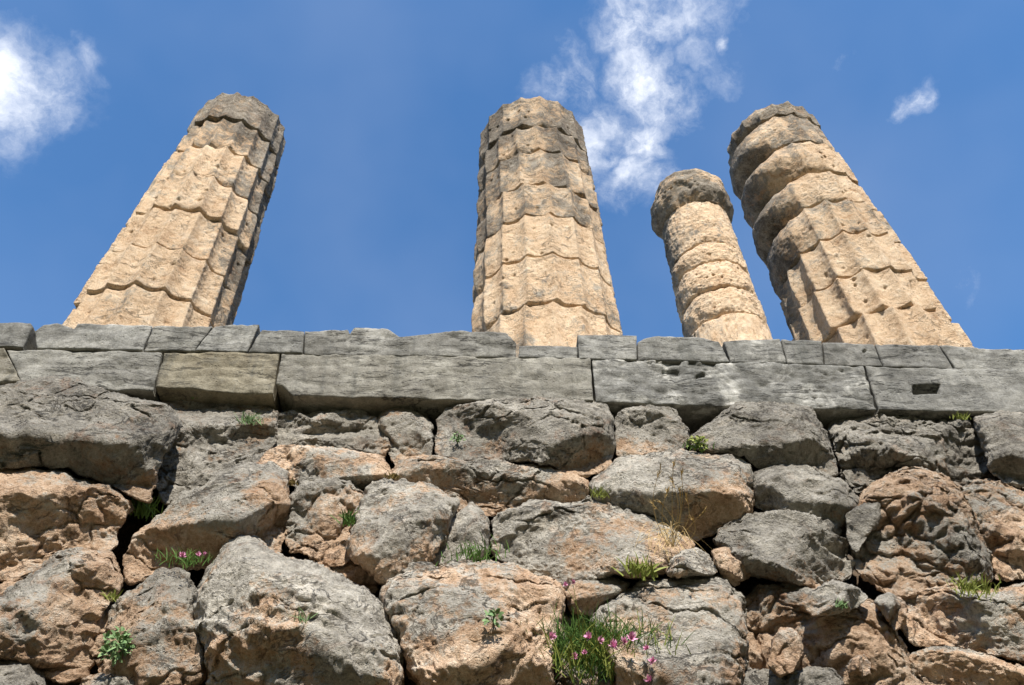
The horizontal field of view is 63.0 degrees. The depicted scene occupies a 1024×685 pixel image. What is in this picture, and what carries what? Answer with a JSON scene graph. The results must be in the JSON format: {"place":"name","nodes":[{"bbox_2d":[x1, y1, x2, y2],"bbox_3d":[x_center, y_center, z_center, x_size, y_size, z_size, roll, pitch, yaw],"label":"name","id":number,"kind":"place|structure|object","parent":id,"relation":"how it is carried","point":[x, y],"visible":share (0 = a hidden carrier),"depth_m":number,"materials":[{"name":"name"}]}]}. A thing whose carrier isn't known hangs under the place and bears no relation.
{"place":"outdoors","nodes":[
{"label":"outdoors","id":0,"kind":"place"},
{"bbox_2d":[0,447,1023,684],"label":"earth bank","id":1,"kind":"structure","parent":0,"point":[130,527],"depth_m":5.59,"materials":[{"name":"soil"}]},
{"bbox_2d":[0,348,19,385],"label":"dressed block","id":2,"kind":"structure","parent":1,"relation":"on","point":[8,374],"depth_m":6.23,"materials":[{"name":"grey stone"}]},
{"bbox_2d":[0,660,46,684],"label":"stone","id":3,"kind":"object","parent":1,"relation":"on","point":[12,672],"visible":0.84,"depth_m":3.98,"materials":[{"name":"stone"}]},
{"bbox_2d":[0,547,123,683],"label":"boulder","id":4,"kind":"object","parent":3,"relation":"on","point":[54,606],"visible":0.94,"depth_m":4.24,"materials":[{"name":"stone"}]},
{"bbox_2d":[0,578,24,594],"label":"stone","id":5,"kind":"object","parent":4,"relation":"on","point":[4,585],"visible":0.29,"depth_m":4.57,"materials":[{"name":"stone"}]},
{"bbox_2d":[0,466,133,581],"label":"boulder","id":6,"kind":"object","parent":4,"relation":"on","point":[46,513],"visible":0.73,"depth_m":4.90,"materials":[{"name":"stone"}]},
{"bbox_2d":[0,374,182,502],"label":"boulder","id":7,"kind":"object","parent":6,"relation":"on","point":[122,443],"visible":1,"depth_m":5.27,"materials":[{"name":"stone"}]},
{"bbox_2d":[7,349,162,401],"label":"dressed block","id":8,"kind":"structure","parent":1,"relation":"on","point":[132,374],"depth_m":6.28,"materials":[{"name":"grey stone"}]},
{"bbox_2d":[0,322,36,367],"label":"dressed block","id":9,"kind":"structure","parent":8,"relation":"on","point":[16,336],"depth_m":6.49,"materials":[{"name":"grey stone"}]},
{"bbox_2d":[34,323,152,351],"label":"dressed block","id":10,"kind":"structure","parent":8,"relation":"on","point":[96,338],"depth_m":6.51,"materials":[{"name":"grey stone"}]},
{"bbox_2d":[80,673,134,684],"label":"stone","id":11,"kind":"object","parent":1,"relation":"on","point":[101,679],"visible":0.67,"depth_m":4.00,"materials":[{"name":"stone"}]},
{"bbox_2d":[89,567,206,684],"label":"boulder","id":12,"kind":"object","parent":11,"relation":"on","point":[154,613],"visible":0.84,"depth_m":4.13,"materials":[{"name":"stone"}]},
{"bbox_2d":[100,589,123,601],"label":"grass tuft","id":13,"kind":"object","parent":12,"relation":"on","point":[113,595],"visible":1,"depth_m":4.38,"materials":[{"name":"green plant"}]},
{"bbox_2d":[97,626,136,665],"bbox_3d":[-1.906,1.475,4.061,0.156,0.198,0.157,-31,-52,26],"label":"wall plant","id":14,"kind":"object","parent":12,"relation":"on","point":[113,650],"depth_m":4.04,"materials":[{"name":"green plant"}]},
{"bbox_2d":[154,546,213,569],"bbox_3d":[-1.782,1.130,4.505,0.344,0.137,0.170,-2,-45,0],"label":"flowering plant","id":15,"kind":"object","parent":12,"relation":"on","point":[189,558],"visible":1,"depth_m":4.53,"materials":[{"name":"green plant"}]},
{"bbox_2d":[122,461,290,585],"bbox_3d":[-1.825,1.088,5.193,0.978,1.102,0.673,-14,-47,12],"label":"boulder","id":16,"kind":"object","parent":12,"relation":"on","point":[215,513],"visible":0.81,"depth_m":4.87,"materials":[{"name":"stone"}]},
{"bbox_2d":[130,495,162,520],"bbox_3d":[-2.306,1.019,5.260,0.358,0.171,0.127,-2,-45,0],"label":"grass tuft","id":17,"kind":"object","parent":16,"relation":"on","point":[142,510],"visible":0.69,"depth_m":5.27,"materials":[{"name":"green plant"}]},
{"bbox_2d":[155,400,278,504],"bbox_3d":[-2.408,0.768,6.101,1.477,1.440,0.656,-2,-45,0],"label":"boulder","id":18,"kind":"object","parent":16,"relation":"on","point":[211,440],"visible":0.62,"depth_m":5.88,"materials":[{"name":"stone"}]},
{"bbox_2d":[235,410,263,425],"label":"grass tuft","id":19,"kind":"object","parent":18,"relation":"on","point":[248,419],"visible":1,"depth_m":5.96,"materials":[{"name":"green plant"}]},
{"bbox_2d":[155,352,281,411],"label":"dressed block","id":20,"kind":"structure","parent":1,"relation":"on","point":[238,379],"depth_m":6.28,"materials":[{"name":"grey stone"}]},
{"bbox_2d":[145,326,212,355],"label":"dressed block","id":21,"kind":"structure","parent":20,"relation":"on","point":[174,339],"depth_m":6.54,"materials":[{"name":"grey stone"}]},
{"bbox_2d":[195,325,259,353],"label":"dressed block","id":22,"kind":"structure","parent":20,"relation":"on","point":[235,338],"depth_m":6.58,"materials":[{"name":"grey stone"}]},
{"bbox_2d":[248,330,304,358],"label":"dressed block","id":23,"kind":"structure","parent":20,"relation":"on","point":[285,342],"depth_m":6.57,"materials":[{"name":"grey stone"}]},
{"bbox_2d":[192,534,406,684],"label":"boulder","id":24,"kind":"object","parent":1,"relation":"on","point":[251,594],"visible":0.95,"depth_m":3.97,"materials":[{"name":"stone"}]},
{"bbox_2d":[290,608,318,623],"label":"grass tuft","id":25,"kind":"object","parent":24,"relation":"on","point":[300,617],"visible":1,"depth_m":3.88,"materials":[{"name":"green plant"}]},
{"bbox_2d":[285,474,363,567],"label":"boulder","id":26,"kind":"object","parent":24,"relation":"on","point":[316,532],"visible":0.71,"depth_m":5.09,"materials":[{"name":"stone"}]},
{"bbox_2d":[288,477,299,485],"bbox_3d":[-1.416,0.894,5.397,0.109,0.068,0.035,-2,-45,0],"label":"moss cushion","id":27,"kind":"object","parent":26,"relation":"on","point":[292,481],"visible":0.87,"depth_m":5.39,"materials":[{"name":"plant"}]},
{"bbox_2d":[258,445,391,488],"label":"boulder","id":28,"kind":"object","parent":26,"relation":"on","point":[362,470],"visible":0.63,"depth_m":5.48,"materials":[{"name":"stone"}]},
{"bbox_2d":[273,409,390,458],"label":"boulder","id":29,"kind":"object","parent":28,"relation":"on","point":[355,430],"visible":0.72,"depth_m":6.11,"materials":[{"name":"stone"}]},
{"bbox_2d":[329,560,378,593],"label":"stone","id":30,"kind":"object","parent":24,"relation":"on","point":[350,570],"visible":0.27,"depth_m":4.86,"materials":[{"name":"stone"}]},
{"bbox_2d":[276,354,593,444],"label":"dressed block","id":31,"kind":"structure","parent":1,"relation":"on","point":[431,388],"depth_m":6.37,"materials":[{"name":"grey stone"}]},
{"bbox_2d":[304,328,515,357],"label":"dressed block","id":32,"kind":"structure","parent":31,"relation":"on","point":[383,342],"depth_m":6.65,"materials":[{"name":"grey stone"}]},
{"bbox_2d":[518,346,576,358],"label":"dressed block","id":33,"kind":"structure","parent":31,"relation":"on","point":[559,352],"depth_m":6.66,"materials":[{"name":"grey stone"}]},
{"bbox_2d":[379,559,565,684],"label":"boulder","id":34,"kind":"object","parent":1,"relation":"on","point":[446,635],"visible":0.91,"depth_m":4.12,"materials":[{"name":"stone"}]},
{"bbox_2d":[345,478,459,585],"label":"boulder","id":35,"kind":"object","parent":34,"relation":"on","point":[399,526],"visible":0.91,"depth_m":4.83,"materials":[{"name":"stone"}]},
{"bbox_2d":[329,506,359,526],"bbox_3d":[-0.985,1.030,5.004,0.236,0.119,0.094,-2,-45,0],"label":"grass tuft","id":36,"kind":"object","parent":35,"relation":"on","point":[348,519],"visible":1,"depth_m":5.01,"materials":[{"name":"green plant"}]},
{"bbox_2d":[384,471,399,479],"bbox_3d":[-0.756,0.839,5.290,0.108,0.059,0.039,-2,-45,0],"label":"moss cushion","id":37,"kind":"object","parent":35,"relation":"on","point":[394,475],"visible":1,"depth_m":5.29,"materials":[{"name":"plant"}]},
{"bbox_2d":[402,561,436,572],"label":"stone","id":38,"kind":"object","parent":34,"relation":"on","point":[421,566],"visible":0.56,"depth_m":4.59,"materials":[{"name":"stone"}]},
{"bbox_2d":[435,531,509,565],"bbox_3d":[-0.224,1.165,4.714,0.422,0.226,0.091,-2,-45,0],"label":"grass tuft","id":39,"kind":"object","parent":38,"relation":"on","point":[474,554],"visible":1,"depth_m":4.71,"materials":[{"name":"green plant"}]},
{"bbox_2d":[431,502,490,565],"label":"boulder","id":40,"kind":"object","parent":34,"relation":"on","point":[469,521],"visible":0.6,"depth_m":4.95,"materials":[{"name":"stone"}]},
{"bbox_2d":[482,608,503,627],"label":"wall plant","id":41,"kind":"object","parent":34,"relation":"attached to","point":[490,613],"depth_m":4.02,"materials":[{"name":"green plant"}]},
{"bbox_2d":[520,579,696,684],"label":"flowering plant","id":42,"kind":"object","parent":34,"relation":"on","point":[579,652],"visible":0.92,"depth_m":4.11,"materials":[{"name":"green plant"}]},
{"bbox_2d":[553,609,615,684],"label":"boulder","id":43,"kind":"object","parent":1,"relation":"on","point":[564,680],"visible":0.16,"depth_m":4.20,"materials":[{"name":"stone"}]},
{"bbox_2d":[566,575,629,615],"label":"stone","id":44,"kind":"object","parent":43,"relation":"on","point":[593,592],"visible":0.81,"depth_m":4.53,"materials":[{"name":"stone"}]},
{"bbox_2d":[589,574,749,684],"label":"boulder","id":45,"kind":"object","parent":1,"relation":"on","point":[712,610],"visible":0.88,"depth_m":4.27,"materials":[{"name":"stone"}]},
{"bbox_2d":[489,495,694,590],"bbox_3d":[0.525,1.288,5.212,1.189,0.937,0.858,-18,-48,15],"label":"boulder","id":46,"kind":"object","parent":45,"relation":"on","point":[587,538],"visible":0.77,"depth_m":4.92,"materials":[{"name":"stone"}]},
{"bbox_2d":[391,454,590,516],"bbox_3d":[-0.156,1.027,5.771,1.381,0.757,0.690,-2,-45,0],"label":"boulder","id":47,"kind":"object","parent":46,"relation":"on","point":[493,487],"visible":0.76,"depth_m":5.49,"materials":[{"name":"stone"}]},
{"bbox_2d":[378,407,434,464],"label":"boulder","id":48,"kind":"object","parent":47,"relation":"on","point":[407,433],"visible":0.85,"depth_m":6.05,"materials":[{"name":"stone"}]},
{"bbox_2d":[434,395,616,477],"bbox_3d":[0.106,0.682,6.133,1.329,1.076,0.786,-2,-45,0],"label":"boulder","id":49,"kind":"object","parent":47,"relation":"on","point":[577,435],"visible":0.98,"depth_m":5.83,"materials":[{"name":"stone"}]},
{"bbox_2d":[450,431,465,442],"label":"wall plant","id":50,"kind":"object","parent":49,"relation":"on","point":[458,439],"depth_m":5.89,"materials":[{"name":"green plant"}]},
{"bbox_2d":[588,484,610,499],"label":"grass tuft","id":51,"kind":"object","parent":46,"relation":"on","point":[597,493],"visible":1,"depth_m":5.24,"materials":[{"name":"green plant"}]},
{"bbox_2d":[589,448,754,540],"bbox_3d":[1.101,0.998,5.634,1.196,0.987,0.832,-2,-45,0],"label":"boulder","id":52,"kind":"object","parent":46,"relation":"on","point":[720,486],"visible":0.9,"depth_m":5.24,"materials":[{"name":"stone"}]},
{"bbox_2d":[614,404,689,456],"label":"boulder","id":53,"kind":"object","parent":52,"relation":"on","point":[642,429],"visible":0.81,"depth_m":6.09,"materials":[{"name":"stone"}]},
{"bbox_2d":[686,435,707,450],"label":"wall plant","id":54,"kind":"object","parent":52,"relation":"on","point":[701,438],"depth_m":5.74,"materials":[{"name":"green plant"}]},
{"bbox_2d":[682,438,714,452],"bbox_3d":[1.279,0.701,5.718,0.231,0.118,0.062,-2,-45,0],"label":"grass tuft","id":55,"kind":"object","parent":52,"relation":"on","point":[700,448],"visible":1,"depth_m":5.72,"materials":[{"name":"green plant"}]},
{"bbox_2d":[650,460,706,546],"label":"dry grass","id":56,"kind":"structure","parent":46,"relation":"on","point":[658,501],"depth_m":4.68,"materials":[{"name":"plant"}]},
{"bbox_2d":[634,521,724,564],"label":"dry grass","id":57,"kind":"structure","parent":46,"relation":"on","point":[662,529],"depth_m":4.82,"materials":[{"name":"plant"}]},
{"bbox_2d":[612,551,665,580],"bbox_3d":[0.695,1.208,4.544,0.328,0.159,0.096,-2,-45,0],"label":"grass tuft","id":58,"kind":"object","parent":45,"relation":"on","point":[644,570],"visible":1,"depth_m":4.54,"materials":[{"name":"green plant"}]},
{"bbox_2d":[666,547,717,578],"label":"stone","id":59,"kind":"object","parent":45,"relation":"on","point":[685,563],"visible":0.98,"depth_m":4.65,"materials":[{"name":"stone"}]},
{"bbox_2d":[711,546,750,586],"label":"stone","id":60,"kind":"object","parent":45,"relation":"on","point":[732,570],"visible":0.71,"depth_m":4.73,"materials":[{"name":"stone"}]},
{"bbox_2d":[742,667,786,684],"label":"stone","id":61,"kind":"object","parent":45,"relation":"on","point":[763,676],"visible":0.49,"depth_m":4.13,"materials":[{"name":"stone"}]},
{"bbox_2d":[784,666,844,684],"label":"stone","id":62,"kind":"object","parent":1,"relation":"on","point":[811,675],"visible":0.95,"depth_m":4.07,"materials":[{"name":"stone"}]},
{"bbox_2d":[768,627,803,677],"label":"stone","id":63,"kind":"object","parent":62,"relation":"on","point":[786,653],"visible":1,"depth_m":4.11,"materials":[{"name":"stone"}]},
{"bbox_2d":[745,580,925,684],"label":"boulder","id":64,"kind":"object","parent":62,"relation":"on","point":[837,642],"visible":0.57,"depth_m":4.43,"materials":[{"name":"stone"}]},
{"bbox_2d":[713,509,854,587],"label":"boulder","id":65,"kind":"object","parent":64,"relation":"on","point":[792,547],"visible":0.95,"depth_m":4.94,"materials":[{"name":"stone"}]},
{"bbox_2d":[753,463,859,527],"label":"boulder","id":66,"kind":"object","parent":65,"relation":"on","point":[813,490],"visible":0.75,"depth_m":5.36,"materials":[{"name":"stone"}]},
{"bbox_2d":[687,401,837,476],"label":"boulder","id":67,"kind":"object","parent":66,"relation":"on","point":[760,435],"visible":0.89,"depth_m":5.86,"materials":[{"name":"stone"}]},
{"bbox_2d":[591,359,876,452],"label":"dressed block","id":68,"kind":"structure","parent":67,"relation":"on","point":[697,396],"depth_m":6.50,"materials":[{"name":"grey stone"}]},
{"bbox_2d":[576,335,636,361],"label":"dressed block","id":69,"kind":"structure","parent":68,"relation":"on","point":[605,347],"depth_m":6.74,"materials":[{"name":"grey stone"}]},
{"bbox_2d":[637,336,728,365],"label":"dressed block","id":70,"kind":"structure","parent":68,"relation":"on","point":[673,350],"depth_m":6.75,"materials":[{"name":"grey stone"}]},
{"bbox_2d":[722,339,785,363],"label":"dressed block","id":71,"kind":"structure","parent":68,"relation":"on","point":[759,351],"depth_m":6.79,"materials":[{"name":"grey stone"}]},
{"bbox_2d":[781,339,823,364],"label":"dressed block","id":72,"kind":"structure","parent":68,"relation":"on","point":[806,352],"depth_m":6.82,"materials":[{"name":"grey stone"}]},
{"bbox_2d":[800,579,867,615],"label":"stone","id":73,"kind":"object","parent":64,"relation":"on","point":[821,600],"visible":0.96,"depth_m":4.39,"materials":[{"name":"stone"}]},
{"bbox_2d":[835,597,848,608],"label":"grass tuft","id":74,"kind":"object","parent":73,"relation":"on","point":[841,605],"visible":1,"depth_m":4.28,"materials":[{"name":"green plant"}]},
{"bbox_2d":[846,654,871,679],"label":"stone","id":75,"kind":"object","parent":64,"relation":"on","point":[858,667],"visible":1,"depth_m":4.00,"materials":[{"name":"stone"}]},
{"bbox_2d":[874,592,907,630],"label":"stone","id":76,"kind":"object","parent":64,"relation":"on","point":[892,608],"visible":1,"depth_m":4.48,"materials":[{"name":"stone"}]},
{"bbox_2d":[909,645,1023,684],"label":"boulder","id":77,"kind":"object","parent":1,"relation":"on","point":[942,665],"visible":0.98,"depth_m":4.33,"materials":[{"name":"stone"}]},
{"bbox_2d":[901,582,1023,663],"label":"boulder","id":78,"kind":"object","parent":77,"relation":"on","point":[944,615],"visible":0.85,"depth_m":4.57,"materials":[{"name":"stone"}]},
{"bbox_2d":[845,465,993,599],"bbox_3d":[2.609,1.174,5.395,1.143,1.234,0.615,22,-50,-21],"label":"boulder","id":79,"kind":"object","parent":78,"relation":"on","point":[925,534],"visible":0.88,"depth_m":5.13,"materials":[{"name":"stone"}]},
{"bbox_2d":[845,502,881,551],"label":"stone","id":80,"kind":"object","parent":79,"relation":"on","point":[862,521],"visible":0.98,"depth_m":5.17,"materials":[{"name":"stone"}]},
{"bbox_2d":[826,413,988,494],"bbox_3d":[3.083,0.851,6.451,1.551,1.102,0.662,15,-48,-15],"label":"boulder","id":81,"kind":"object","parent":79,"relation":"on","point":[868,450],"visible":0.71,"depth_m":6.12,"materials":[{"name":"stone"}]},
{"bbox_2d":[864,366,1023,421],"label":"dressed block","id":82,"kind":"structure","parent":81,"relation":"on","point":[930,393],"depth_m":6.59,"materials":[{"name":"grey stone"}]},
{"bbox_2d":[822,343,881,368],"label":"dressed block","id":83,"kind":"structure","parent":82,"relation":"on","point":[849,354],"depth_m":6.82,"materials":[{"name":"grey stone"}]},
{"bbox_2d":[875,344,952,368],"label":"dressed block","id":84,"kind":"structure","parent":82,"relation":"on","point":[907,356],"depth_m":6.84,"materials":[{"name":"grey stone"}]},
{"bbox_2d":[939,345,1023,370],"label":"dressed block","id":85,"kind":"structure","parent":82,"relation":"on","point":[974,358],"depth_m":6.88,"materials":[{"name":"grey stone"}]},
{"bbox_2d":[949,412,970,419],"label":"grass tuft","id":86,"kind":"object","parent":81,"relation":"on","point":[960,416],"visible":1,"depth_m":6.38,"materials":[{"name":"green plant"}]},
{"bbox_2d":[946,569,1000,600],"bbox_3d":[2.528,1.321,4.559,0.325,0.172,0.083,-2,-45,0],"label":"grass tuft","id":87,"kind":"object","parent":78,"relation":"on","point":[975,588],"visible":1,"depth_m":4.56,"materials":[{"name":"green plant"}]},
{"bbox_2d":[962,479,1023,581],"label":"boulder","id":88,"kind":"object","parent":78,"relation":"on","point":[998,507],"visible":0.84,"depth_m":5.33,"materials":[{"name":"stone"}]},
{"bbox_2d":[972,410,1023,488],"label":"boulder","id":89,"kind":"object","parent":88,"relation":"on","point":[1000,434],"visible":0.93,"depth_m":5.97,"materials":[{"name":"stone"}]},
{"bbox_2d":[0,0,1023,349],"label":"sky","id":90,"kind":"structure","parent":0,"point":[383,107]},
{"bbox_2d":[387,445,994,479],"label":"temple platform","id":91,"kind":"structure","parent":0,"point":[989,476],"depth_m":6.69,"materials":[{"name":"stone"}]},
{"bbox_2d":[62,92,285,328],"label":"fluted column","id":92,"kind":"structure","parent":91,"relation":"on","point":[181,251],"depth_m":9.44,"materials":[{"name":"beige stone"}]},
{"bbox_2d":[471,96,622,356],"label":"fluted column","id":93,"kind":"structure","parent":91,"relation":"on","point":[541,275],"depth_m":9.51,"materials":[{"name":"beige stone"}]},
{"bbox_2d":[650,168,772,345],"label":"slender column","id":94,"kind":"structure","parent":91,"relation":"on","point":[692,213],"depth_m":16.88,"materials":[{"name":"beige stone"}]},
{"bbox_2d":[727,101,972,346],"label":"fluted column","id":95,"kind":"structure","parent":91,"relation":"on","point":[835,255],"depth_m":9.92,"materials":[{"name":"beige stone"}]}
]}

